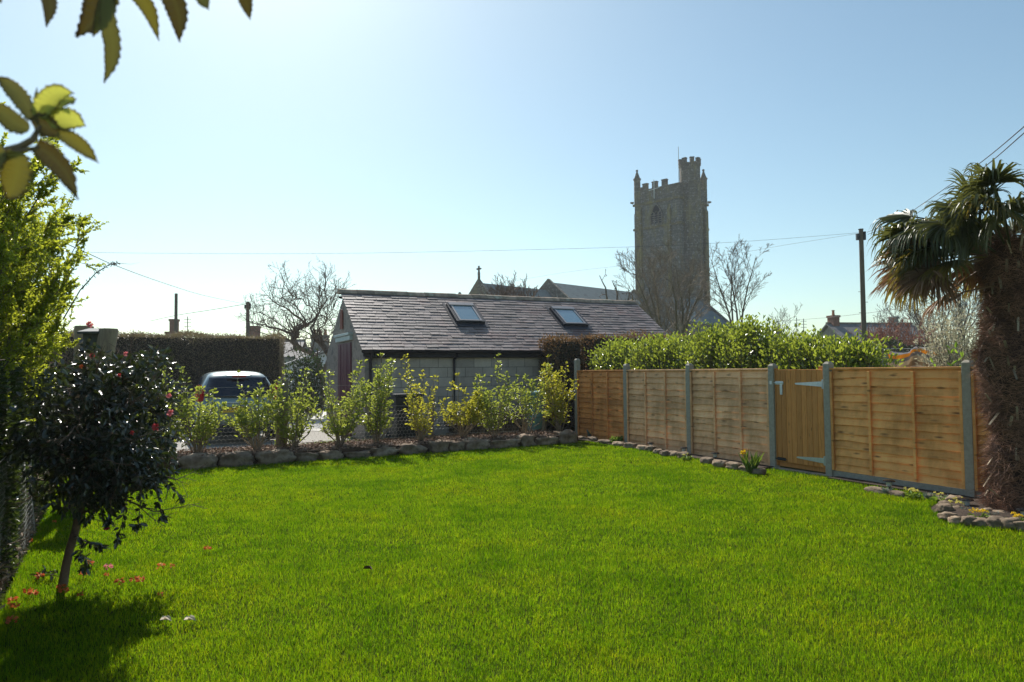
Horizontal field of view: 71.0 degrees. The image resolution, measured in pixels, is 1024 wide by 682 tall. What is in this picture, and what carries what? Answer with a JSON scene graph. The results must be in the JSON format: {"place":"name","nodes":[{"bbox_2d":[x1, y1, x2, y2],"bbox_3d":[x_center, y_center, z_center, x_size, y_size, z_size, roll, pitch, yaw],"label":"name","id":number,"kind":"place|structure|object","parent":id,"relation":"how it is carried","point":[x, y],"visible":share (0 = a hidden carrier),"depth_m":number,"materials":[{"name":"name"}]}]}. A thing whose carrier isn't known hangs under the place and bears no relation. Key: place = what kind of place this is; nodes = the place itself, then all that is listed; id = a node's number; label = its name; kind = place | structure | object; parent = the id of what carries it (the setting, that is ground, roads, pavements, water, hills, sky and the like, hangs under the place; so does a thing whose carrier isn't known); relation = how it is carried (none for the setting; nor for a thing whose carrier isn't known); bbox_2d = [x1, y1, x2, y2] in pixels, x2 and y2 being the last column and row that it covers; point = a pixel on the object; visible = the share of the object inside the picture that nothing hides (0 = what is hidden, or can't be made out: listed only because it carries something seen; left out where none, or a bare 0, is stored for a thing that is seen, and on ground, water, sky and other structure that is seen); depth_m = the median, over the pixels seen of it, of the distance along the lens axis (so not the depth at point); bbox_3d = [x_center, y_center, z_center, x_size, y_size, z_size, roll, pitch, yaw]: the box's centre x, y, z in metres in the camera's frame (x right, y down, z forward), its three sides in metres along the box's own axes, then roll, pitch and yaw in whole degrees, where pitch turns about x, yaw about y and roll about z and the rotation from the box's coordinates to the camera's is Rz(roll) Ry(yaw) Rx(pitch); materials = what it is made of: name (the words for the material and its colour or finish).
{"place":"outdoors","nodes":[
{"label":"outdoors","id":0,"kind":"place"},
{"bbox_2d":[0,76,98,199],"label":"spiny branch","id":1,"kind":"object","parent":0,"point":[45,112],"visible":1,"depth_m":0.86,"materials":[{"name":"green plant"}]},
{"bbox_2d":[0,0,252,82],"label":"spiny branch","id":2,"kind":"object","parent":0,"point":[96,17],"visible":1,"depth_m":0.92,"materials":[{"name":"green plant"}]},
{"bbox_2d":[60,422,351,451],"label":"driveway","id":3,"kind":"structure","parent":0,"point":[228,440],"depth_m":16.41,"materials":[{"name":"grey gravel"}]},
{"bbox_2d":[44,325,293,428],"bbox_3d":[-10.485,1.036,20.129,8.257,2.880,2.086,1,-3,-25],"label":"clipped hedge","id":4,"kind":"object","parent":3,"relation":"on","point":[201,354],"visible":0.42,"depth_m":20.18,"materials":[{"name":"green plant"}]},
{"bbox_2d":[180,371,276,442],"bbox_3d":[-6.760,1.497,17.100,2.060,1.560,4.146,1,-3,-28],"label":"parked car","id":5,"kind":"object","parent":3,"relation":"on","point":[218,380],"visible":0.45,"depth_m":15.41,"materials":[{"name":"grey paint"}]},
{"bbox_2d":[304,411,325,430],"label":"path","id":6,"kind":"structure","parent":0,"point":[318,425],"depth_m":21.42,"materials":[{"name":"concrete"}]},
{"bbox_2d":[285,346,326,418],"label":"ivy bush","id":7,"kind":"object","parent":6,"relation":"on","point":[310,376],"visible":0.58,"depth_m":23.36,"materials":[{"name":"green plant"}]},
{"bbox_2d":[0,441,1023,681],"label":"lawn","id":8,"kind":"structure","parent":0,"point":[532,615],"depth_m":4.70,"materials":[{"name":"plant"}]},
{"bbox_2d":[0,484,55,608],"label":"leaf litter","id":9,"kind":"object","parent":8,"relation":"on","point":[6,577],"visible":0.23,"depth_m":5.89,"materials":[{"name":"plant"}]},
{"bbox_2d":[0,420,56,576],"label":"boundary wire fence","id":10,"kind":"object","parent":8,"relation":"on","point":[25,523],"visible":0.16,"depth_m":5.67,"materials":[{"name":"grey metal"}]},
{"bbox_2d":[23,305,79,389],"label":"overhanging shrub","id":11,"kind":"object","parent":8,"relation":"on","point":[66,335],"visible":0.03,"depth_m":8.13,"materials":[{"name":"green plant"}]},
{"bbox_2d":[0,158,108,424],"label":"overhanging shrub","id":12,"kind":"object","parent":8,"relation":"on","point":[42,343],"visible":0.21,"depth_m":6.50,"materials":[{"name":"green plant"}]},
{"bbox_2d":[72,326,93,474],"bbox_3d":[-5.128,0.863,8.574,0.205,2.087,0.210,-1,-2,0],"label":"weathered post","id":13,"kind":"object","parent":8,"relation":"on","point":[77,336],"visible":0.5,"depth_m":8.51,"materials":[{"name":"wood"}]},
{"bbox_2d":[68,328,117,507],"bbox_3d":[-4.770,0.879,8.172,0.517,2.045,0.200,-1,-2,0],"label":"weathered post","id":14,"kind":"object","parent":8,"relation":"on","point":[108,335],"visible":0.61,"depth_m":8.13,"materials":[{"name":"wood"}]},
{"bbox_2d":[77,328,98,352],"bbox_3d":[-4.804,-0.007,8.239,0.250,0.293,0.239,-1,-2,0],"label":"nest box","id":15,"kind":"object","parent":14,"relation":"attached to","point":[91,333],"visible":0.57,"depth_m":8.18,"materials":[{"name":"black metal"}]},
{"bbox_2d":[0,321,207,588],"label":"camellia tree","id":16,"kind":"object","parent":8,"relation":"on","point":[105,451],"visible":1,"depth_m":4.94,"materials":[{"name":"green plant"}]},
{"bbox_2d":[574,359,579,432],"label":"concrete post","id":17,"kind":"object","parent":8,"relation":"on","point":[576,364],"visible":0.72,"depth_m":16.01,"materials":[{"name":"concrete"}]},
{"bbox_2d":[577,370,623,440],"bbox_3d":[1.872,1.354,15.155,0.078,1.480,1.831,1,-3,-25],"label":"fence panel","id":18,"kind":"object","parent":8,"relation":"on","point":[600,407],"visible":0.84,"depth_m":15.14,"materials":[{"name":"brown wood"}]},
{"bbox_2d":[623,364,629,442],"bbox_3d":[2.293,1.289,14.288,0.104,1.670,0.104,1,-3,-25],"label":"concrete post","id":19,"kind":"object","parent":8,"relation":"on","point":[626,367],"visible":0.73,"depth_m":14.26,"materials":[{"name":"concrete"}]},
{"bbox_2d":[626,369,686,451],"bbox_3d":[2.697,1.273,13.411,0.078,1.480,1.831,1,-3,-25],"label":"fence panel","id":20,"kind":"object","parent":8,"relation":"on","point":[656,408],"visible":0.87,"depth_m":13.36,"materials":[{"name":"brown wood"}]},
{"bbox_2d":[685,363,693,453],"bbox_3d":[3.119,1.218,12.544,0.104,1.650,0.104,1,-3,-25],"label":"concrete post","id":21,"kind":"object","parent":8,"relation":"on","point":[688,366],"visible":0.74,"depth_m":12.52,"materials":[{"name":"concrete"}]},
{"bbox_2d":[689,368,769,465],"bbox_3d":[3.522,1.193,11.667,0.078,1.480,1.831,1,-3,-25],"label":"fence panel","id":22,"kind":"object","parent":8,"relation":"on","point":[729,413],"visible":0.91,"depth_m":11.63,"materials":[{"name":"brown wood"}]},
{"bbox_2d":[738,449,763,471],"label":"daffodil","id":23,"kind":"object","parent":8,"relation":"on","point":[756,459],"visible":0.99,"depth_m":10.24,"materials":[{"name":"green plant"}]},
{"bbox_2d":[768,364,779,466],"bbox_3d":[3.944,1.153,10.800,0.104,1.620,0.104,1,-3,-25],"label":"concrete post","id":24,"kind":"object","parent":8,"relation":"on","point":[772,417],"visible":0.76,"depth_m":10.77,"materials":[{"name":"grey concrete"}]},
{"bbox_2d":[578,439,980,498],"bbox_3d":[3.606,1.909,11.032,0.320,0.035,10.813,1,-3,-25],"label":"soil border","id":25,"kind":"object","parent":8,"relation":"on","point":[851,480],"visible":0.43,"depth_m":9.31,"materials":[{"name":"brown soil"}]},
{"bbox_2d":[823,362,833,476],"bbox_3d":[4.378,1.103,9.883,0.104,1.635,0.104,1,-3,-25],"label":"concrete post","id":26,"kind":"object","parent":8,"relation":"on","point":[827,421],"visible":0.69,"depth_m":9.86,"materials":[{"name":"grey concrete"}]},
{"bbox_2d":[770,366,827,476],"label":"garden gate","id":27,"kind":"structure","parent":26,"relation":"attached to","point":[799,416],"depth_m":10.32,"materials":[{"name":"wood"}]},
{"bbox_2d":[829,367,965,495],"bbox_3d":[4.782,1.080,9.006,0.078,1.500,1.851,1,-3,-25],"label":"fence panel","id":28,"kind":"object","parent":8,"relation":"on","point":[901,426],"visible":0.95,"depth_m":8.91,"materials":[{"name":"wood"}]},
{"bbox_2d":[961,360,975,496],"bbox_3d":[5.204,1.027,8.139,0.104,1.625,0.104,1,-3,-25],"label":"concrete post","id":29,"kind":"object","parent":8,"relation":"on","point":[968,428],"visible":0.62,"depth_m":8.11,"materials":[{"name":"grey concrete"}]},
{"bbox_2d":[931,499,1023,518],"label":"palm bed","id":30,"kind":"object","parent":8,"relation":"on","point":[960,512],"visible":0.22,"depth_m":7.13,"materials":[{"name":"soil"}]},
{"bbox_2d":[867,158,1023,512],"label":"fan palm","id":31,"kind":"object","parent":30,"relation":"on","point":[917,264],"visible":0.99,"depth_m":7.10,"materials":[{"name":"green plant"}]},
{"bbox_2d":[971,366,989,497],"bbox_3d":[5.607,0.999,7.262,0.078,1.500,1.851,1,-3,-25],"label":"fence panel","id":32,"kind":"object","parent":8,"relation":"on","point":[977,434],"visible":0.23,"depth_m":8.04,"materials":[{"name":"wood"}]},
{"bbox_2d":[984,516,1003,528],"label":"border stone","id":33,"kind":"object","parent":8,"relation":"on","point":[992,521],"visible":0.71,"depth_m":6.61,"materials":[{"name":"stone"}]},
{"bbox_2d":[1000,517,1020,530],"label":"border stone","id":34,"kind":"object","parent":8,"relation":"on","point":[1007,523],"visible":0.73,"depth_m":6.54,"materials":[{"name":"stone"}]},
{"bbox_2d":[0,0,1023,349],"label":"sky","id":35,"kind":"structure","parent":0,"point":[362,132],"materials":[{"name":"blue"}]},
{"bbox_2d":[289,408,825,473],"bbox_3d":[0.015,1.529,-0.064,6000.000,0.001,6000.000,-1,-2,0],"label":"ground","id":36,"kind":"structure","parent":0,"point":[357,440],"depth_m":11.18,"materials":[{"name":"soil"}]},
{"bbox_2d":[0,317,72,593],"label":"boundary hedge","id":37,"kind":"object","parent":36,"relation":"on","point":[12,490],"visible":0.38,"depth_m":5.29,"materials":[{"name":"green plant"}]},
{"bbox_2d":[0,102,100,396],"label":"overhanging shrub","id":38,"kind":"object","parent":36,"relation":"on","point":[15,256],"visible":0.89,"depth_m":5.22,"materials":[{"name":"green plant"}]},
{"bbox_2d":[177,453,217,469],"bbox_3d":[-4.984,1.935,11.401,0.656,0.302,0.362,1,-3,-29],"label":"edging stone","id":39,"kind":"object","parent":36,"relation":"on","point":[192,460],"visible":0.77,"depth_m":11.29,"materials":[{"name":"stone"}]},
{"bbox_2d":[218,450,255,467],"bbox_3d":[-4.496,1.943,11.664,0.638,0.307,0.360,1,-3,-28],"label":"edging stone","id":40,"kind":"object","parent":36,"relation":"on","point":[237,458],"visible":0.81,"depth_m":11.54,"materials":[{"name":"stone"}]},
{"bbox_2d":[254,449,296,464],"bbox_3d":[-3.985,1.953,11.959,0.709,0.285,0.359,1,-3,-34],"label":"edging stone","id":41,"kind":"object","parent":36,"relation":"on","point":[274,456],"visible":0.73,"depth_m":11.84,"materials":[{"name":"stone"}]},
{"bbox_2d":[250,326,307,363],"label":"house","id":42,"kind":"structure","parent":36,"relation":"on","point":[287,347],"depth_m":56.99,"materials":[{"name":"paint"}]},
{"bbox_2d":[234,255,355,404],"bbox_3d":[-7.708,-0.375,24.942,4.729,5.234,3.414,-1,-2,0],"label":"gnarled tree","id":43,"kind":"object","parent":36,"relation":"on","point":[294,332],"visible":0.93,"depth_m":24.95,"materials":[{"name":"brown plant"}]},
{"bbox_2d":[281,350,326,407],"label":"garage","id":44,"kind":"structure","parent":36,"relation":"on","point":[322,357],"depth_m":31.31,"materials":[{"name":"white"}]},
{"bbox_2d":[294,452,318,462],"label":"edging stone","id":45,"kind":"object","parent":36,"relation":"on","point":[308,456],"visible":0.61,"depth_m":12.08,"materials":[{"name":"stone"}]},
{"bbox_2d":[295,329,329,359],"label":"house","id":46,"kind":"structure","parent":36,"relation":"on","point":[316,345],"depth_m":54.28,"materials":[{"name":"grey stone"}]},
{"bbox_2d":[61,429,577,476],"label":"bark mulch","id":47,"kind":"object","parent":36,"relation":"on","point":[481,435],"visible":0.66,"depth_m":13.19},
{"bbox_2d":[126,366,196,450],"bbox_3d":[-5.772,1.139,11.827,0.985,1.491,0.863,-1,-2,0],"label":"laurel shrub","id":48,"kind":"object","parent":47,"relation":"on","point":[176,408],"visible":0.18,"depth_m":11.80,"materials":[{"name":"green plant"}]},
{"bbox_2d":[169,366,228,452],"bbox_3d":[-5.219,1.152,12.015,0.980,1.470,0.799,-1,-2,17],"label":"laurel shrub","id":49,"kind":"object","parent":47,"relation":"on","point":[204,431],"visible":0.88,"depth_m":11.87,"materials":[{"name":"green plant"}]},
{"bbox_2d":[223,367,289,450],"bbox_3d":[-4.367,1.166,12.265,0.670,1.444,1.019,-3,-3,43],"label":"laurel shrub","id":50,"kind":"object","parent":47,"relation":"on","point":[241,418],"visible":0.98,"depth_m":12.26,"materials":[{"name":"green plant"}]},
{"bbox_2d":[273,378,288,447],"bbox_3d":[-4.178,1.390,12.960,0.301,1.450,0.285,-3,-3,45],"label":"wooden post","id":51,"kind":"object","parent":47,"relation":"on","point":[280,442],"visible":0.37,"depth_m":12.89,"materials":[{"name":"wood"}]},
{"bbox_2d":[266,367,318,446],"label":"laurel shrub","id":52,"kind":"object","parent":47,"relation":"on","point":[295,432],"visible":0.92,"depth_m":12.71,"materials":[{"name":"green plant"}]},
{"bbox_2d":[63,382,534,450],"bbox_3d":[-3.467,1.364,13.467,9.114,1.063,0.062,1,-3,-29],"label":"wire fence","id":53,"kind":"object","parent":47,"relation":"on","point":[351,433],"visible":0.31,"depth_m":13.66,"materials":[{"name":"grey"}]},
{"bbox_2d":[304,359,372,445],"bbox_3d":[-3.095,1.118,13.048,1.097,1.585,0.988,-2,-3,37],"label":"laurel shrub","id":54,"kind":"object","parent":47,"relation":"on","point":[342,429],"visible":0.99,"depth_m":12.99,"materials":[{"name":"green plant"}]},
{"bbox_2d":[342,450,370,458],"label":"edging stone","id":55,"kind":"object","parent":47,"relation":"on","point":[365,453],"visible":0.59,"depth_m":12.52,"materials":[{"name":"stone"}]},
{"bbox_2d":[350,352,397,443],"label":"laurel shrub","id":56,"kind":"object","parent":47,"relation":"on","point":[378,424],"visible":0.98,"depth_m":13.37,"materials":[{"name":"green plant"}]},
{"bbox_2d":[399,353,449,440],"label":"laurel shrub","id":57,"kind":"object","parent":47,"relation":"on","point":[420,425],"visible":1,"depth_m":13.71,"materials":[{"name":"green plant"}]},
{"bbox_2d":[441,372,487,437],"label":"laurel shrub","id":58,"kind":"object","parent":47,"relation":"on","point":[474,416],"visible":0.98,"depth_m":14.23,"materials":[{"name":"green plant"}]},
{"bbox_2d":[472,353,518,435],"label":"laurel shrub","id":59,"kind":"object","parent":47,"relation":"on","point":[490,422],"visible":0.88,"depth_m":14.62,"materials":[{"name":"green plant"}]},
{"bbox_2d":[495,363,552,433],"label":"laurel shrub","id":60,"kind":"object","parent":47,"relation":"on","point":[535,406],"visible":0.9,"depth_m":15.02,"materials":[{"name":"green plant"}]},
{"bbox_2d":[534,436,558,445],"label":"edging stone","id":61,"kind":"object","parent":47,"relation":"on","point":[552,440],"visible":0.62,"depth_m":14.38,"materials":[{"name":"stone"}]},
{"bbox_2d":[536,354,578,430],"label":"laurel shrub","id":62,"kind":"object","parent":47,"relation":"on","point":[557,414],"visible":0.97,"depth_m":15.43,"materials":[{"name":"green plant"}]},
{"bbox_2d":[553,429,577,443],"bbox_3d":[1.114,1.984,14.781,0.512,0.339,0.351,1,-3,-31],"label":"edging stone","id":63,"kind":"object","parent":47,"relation":"on","point":[568,435],"visible":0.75,"depth_m":14.66,"materials":[{"name":"stone"}]},
{"bbox_2d":[317,450,343,460],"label":"edging stone","id":64,"kind":"object","parent":36,"relation":"on","point":[330,454],"visible":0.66,"depth_m":12.28,"materials":[{"name":"stone"}]},
{"bbox_2d":[370,445,398,456],"bbox_3d":[-2.312,1.994,12.869,0.534,0.246,0.363,1,-3,-28],"label":"edging stone","id":65,"kind":"object","parent":36,"relation":"on","point":[385,450],"visible":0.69,"depth_m":12.74,"materials":[{"name":"stone"}]},
{"bbox_2d":[397,443,427,454],"bbox_3d":[-1.875,1.997,13.138,0.578,0.262,0.378,1,-3,-32],"label":"edging stone","id":66,"kind":"object","parent":36,"relation":"on","point":[408,448],"visible":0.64,"depth_m":12.99,"materials":[{"name":"stone"}]},
{"bbox_2d":[428,439,449,452],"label":"edging stone","id":67,"kind":"object","parent":36,"relation":"on","point":[438,445],"visible":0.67,"depth_m":13.26,"materials":[{"name":"stone"}]},
{"bbox_2d":[446,440,464,451],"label":"edging stone","id":68,"kind":"object","parent":36,"relation":"on","point":[454,445],"visible":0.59,"depth_m":13.43,"materials":[{"name":"stone"}]},
{"bbox_2d":[461,437,490,450],"bbox_3d":[-0.701,1.997,13.771,0.608,0.285,0.361,1,-3,-31],"label":"edging stone","id":69,"kind":"object","parent":36,"relation":"on","point":[476,443],"visible":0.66,"depth_m":13.66,"materials":[{"name":"stone"}]},
{"bbox_2d":[444,411,525,435],"bbox_3d":[-0.474,1.882,16.011,2.076,0.581,0.349,1,-3,-25],"label":"log stack","id":70,"kind":"object","parent":36,"relation":"on","point":[475,428],"visible":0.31,"depth_m":15.84,"materials":[{"name":"brown wood"}]},
{"bbox_2d":[326,289,667,439],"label":"outbuilding","id":71,"kind":"structure","parent":36,"relation":"on","point":[444,337],"depth_m":17.63,"materials":[{"name":"stone"}]},
{"bbox_2d":[338,342,351,435],"bbox_3d":[-4.150,1.180,17.769,0.061,2.240,1.430,1,-3,-25],"label":"double door","id":72,"kind":"structure","parent":71,"relation":"in","point":[344,350],"depth_m":17.68,"materials":[{"name":"red paint"}]},
{"bbox_2d":[442,302,489,326],"bbox_3d":[-1.188,-0.677,18.331,0.923,0.690,0.989,1,-3,-25],"label":"roof window frame","id":73,"kind":"structure","parent":71,"relation":"in","point":[462,314],"depth_m":18.20,"materials":[{"name":"grey metal"}]},
{"bbox_2d":[545,306,592,329],"bbox_3d":[1.556,-0.635,19.604,0.939,0.692,0.992,1,-3,-25],"label":"roof window frame","id":74,"kind":"structure","parent":71,"relation":"in","point":[567,317],"depth_m":19.48,"materials":[{"name":"grey metal"}]},
{"bbox_2d":[488,438,520,448],"bbox_3d":[-0.187,2.029,14.061,0.761,0.227,0.363,1,-3,-31],"label":"edging stone","id":75,"kind":"object","parent":36,"relation":"on","point":[506,443],"visible":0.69,"depth_m":13.93,"materials":[{"name":"stone"}]},
{"bbox_2d":[481,270,541,296],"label":"twiggy shrub","id":76,"kind":"object","parent":36,"relation":"on","point":[504,291],"visible":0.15,"depth_m":33.49,"materials":[{"name":"grey plant"}]},
{"bbox_2d":[514,433,536,446],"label":"edging stone","id":77,"kind":"object","parent":36,"relation":"on","point":[527,440],"visible":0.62,"depth_m":14.17,"materials":[{"name":"stone"}]},
{"bbox_2d":[524,391,545,430],"bbox_3d":[0.531,1.655,16.308,0.514,1.040,0.514,-1,-3,20],"label":"water butt","id":78,"kind":"object","parent":36,"relation":"on","point":[538,418],"visible":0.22,"depth_m":16.08,"materials":[{"name":"teal plastic"}]},
{"bbox_2d":[536,332,587,430],"bbox_3d":[1.269,1.010,17.497,1.257,2.475,1.340,1,-3,-25],"label":"beech hedge","id":79,"kind":"object","parent":36,"relation":"on","point":[561,350],"visible":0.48,"depth_m":17.13,"materials":[{"name":"brown plant"}]},
{"bbox_2d":[458,147,730,335],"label":"church","id":80,"kind":"structure","parent":36,"relation":"on","point":[665,212],"depth_m":100.38,"materials":[{"name":"stone"}]},
{"bbox_2d":[649,203,662,225],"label":"belfry window","id":81,"kind":"structure","parent":80,"relation":"in","point":[656,214],"depth_m":102.44,"materials":[{"name":"black"}]},
{"bbox_2d":[584,333,640,369],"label":"laurel bush","id":82,"kind":"object","parent":36,"relation":"on","point":[608,357],"visible":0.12,"depth_m":16.12,"materials":[{"name":"green plant"}]},
{"bbox_2d":[578,328,699,369],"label":"beech hedge","id":83,"kind":"object","parent":36,"relation":"on","point":[591,342],"visible":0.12,"depth_m":17.85,"materials":[{"name":"brown plant"}]},
{"bbox_2d":[618,329,699,369],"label":"laurel bush","id":84,"kind":"object","parent":36,"relation":"on","point":[660,353],"visible":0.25,"depth_m":14.45,"materials":[{"name":"green plant"}]},
{"bbox_2d":[614,240,719,336],"bbox_3d":[8.657,-1.336,40.026,6.443,9.051,6.888,-1,-2,0],"label":"bare tree","id":85,"kind":"object","parent":36,"relation":"on","point":[681,307],"visible":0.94,"depth_m":39.81,"materials":[{"name":"brown plant"}]},
{"bbox_2d":[672,316,748,368],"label":"laurel bush","id":86,"kind":"object","parent":36,"relation":"on","point":[703,357],"visible":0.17,"depth_m":13.11,"materials":[{"name":"green plant"}]},
{"bbox_2d":[686,234,773,328],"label":"bare tree","id":87,"kind":"object","parent":36,"relation":"on","point":[730,278],"visible":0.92,"depth_m":46.35,"materials":[{"name":"brown plant"}]},
{"bbox_2d":[703,310,810,368],"bbox_3d":[4.139,0.710,12.427,1.551,2.542,1.933,1,-3,-25],"label":"laurel bush","id":88,"kind":"object","parent":36,"relation":"on","point":[744,353],"visible":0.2,"depth_m":12.22,"materials":[{"name":"green plant"}]},
{"bbox_2d":[748,324,842,369],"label":"laurel bush","id":89,"kind":"object","parent":36,"relation":"on","point":[786,359],"visible":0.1,"depth_m":11.23,"materials":[{"name":"green plant"}]},
{"bbox_2d":[791,328,905,368],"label":"laurel bush","id":90,"kind":"object","parent":36,"relation":"on","point":[854,353],"visible":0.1,"depth_m":10.40,"materials":[{"name":"green plant"}]},
{"bbox_2d":[856,228,866,340],"bbox_3d":[16.694,-1.208,34.073,0.445,8.329,0.250,-1,-2,0],"label":"utility pole","id":91,"kind":"object","parent":36,"relation":"on","point":[861,236],"visible":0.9,"depth_m":34.06,"materials":[{"name":"brown wood"}]},
{"bbox_2d":[93,233,849,253],"bbox_3d":[-1.032,-4.415,32.131,35.415,1.354,0.481,0,-2,-7],"label":"cable","id":92,"kind":"object","parent":91,"relation":"attached to","point":[444,251],"visible":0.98,"depth_m":31.69,"materials":[{"name":"grey plastic"}]},
{"bbox_2d":[815,310,930,345],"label":"house","id":93,"kind":"structure","parent":36,"relation":"on","point":[841,329],"depth_m":60.99,"materials":[{"name":"grey stone"}]},
{"bbox_2d":[848,312,944,346],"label":"twiggy shrub","id":94,"kind":"object","parent":36,"relation":"on","point":[880,333],"visible":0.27,"depth_m":41.34,"materials":[{"name":"plant"}]},
{"bbox_2d":[872,301,938,330],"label":"bare tree","id":95,"kind":"object","parent":36,"relation":"on","point":[882,319],"visible":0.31,"depth_m":79.79,"materials":[{"name":"brown plant"}]},
{"bbox_2d":[897,288,979,345],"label":"bare tree","id":96,"kind":"object","parent":36,"relation":"on","point":[919,313],"visible":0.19,"depth_m":62.03,"materials":[{"name":"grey plant"}]},
{"bbox_2d":[911,287,983,366],"bbox_3d":[7.693,0.410,12.488,1.536,3.071,1.301,-1,-2,0],"label":"silvery bush","id":97,"kind":"object","parent":36,"relation":"on","point":[952,335],"visible":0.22,"depth_m":12.45,"materials":[{"name":"grey plant"}]},
{"bbox_2d":[875,339,927,351],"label":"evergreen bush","id":98,"kind":"object","parent":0,"point":[891,342],"visible":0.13,"depth_m":28.12,"materials":[{"name":"green plant"}]},
{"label":"line post","id":99,"kind":"object","parent":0,"visible":0},
{"bbox_2d":[875,342,969,348],"bbox_3d":[7.470,0.084,13.419,2.772,0.136,0.169,-1,-2,9],"label":"washing line","id":100,"kind":"object","parent":99,"relation":"attached to","point":[906,348],"visible":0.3,"depth_m":13.40,"materials":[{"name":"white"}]},
{"bbox_2d":[887,346,944,366],"bbox_3d":[7.579,0.752,13.386,1.082,1.356,0.149,-1,-2,0],"label":"striped sheet","id":101,"kind":"object","parent":100,"relation":"hanging from","point":[909,359],"visible":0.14,"depth_m":13.38,"materials":[{"name":"orange fabric"}]},
{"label":"grass verge","id":102,"kind":"object","parent":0,"visible":0},
{"bbox_2d":[386,393,423,438],"bbox_3d":[-2.291,1.633,15.225,0.620,1.042,0.829,1,-3,-25],"label":"wheelie bin","id":103,"kind":"object","parent":102,"relation":"on","point":[398,403],"visible":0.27,"depth_m":14.88,"materials":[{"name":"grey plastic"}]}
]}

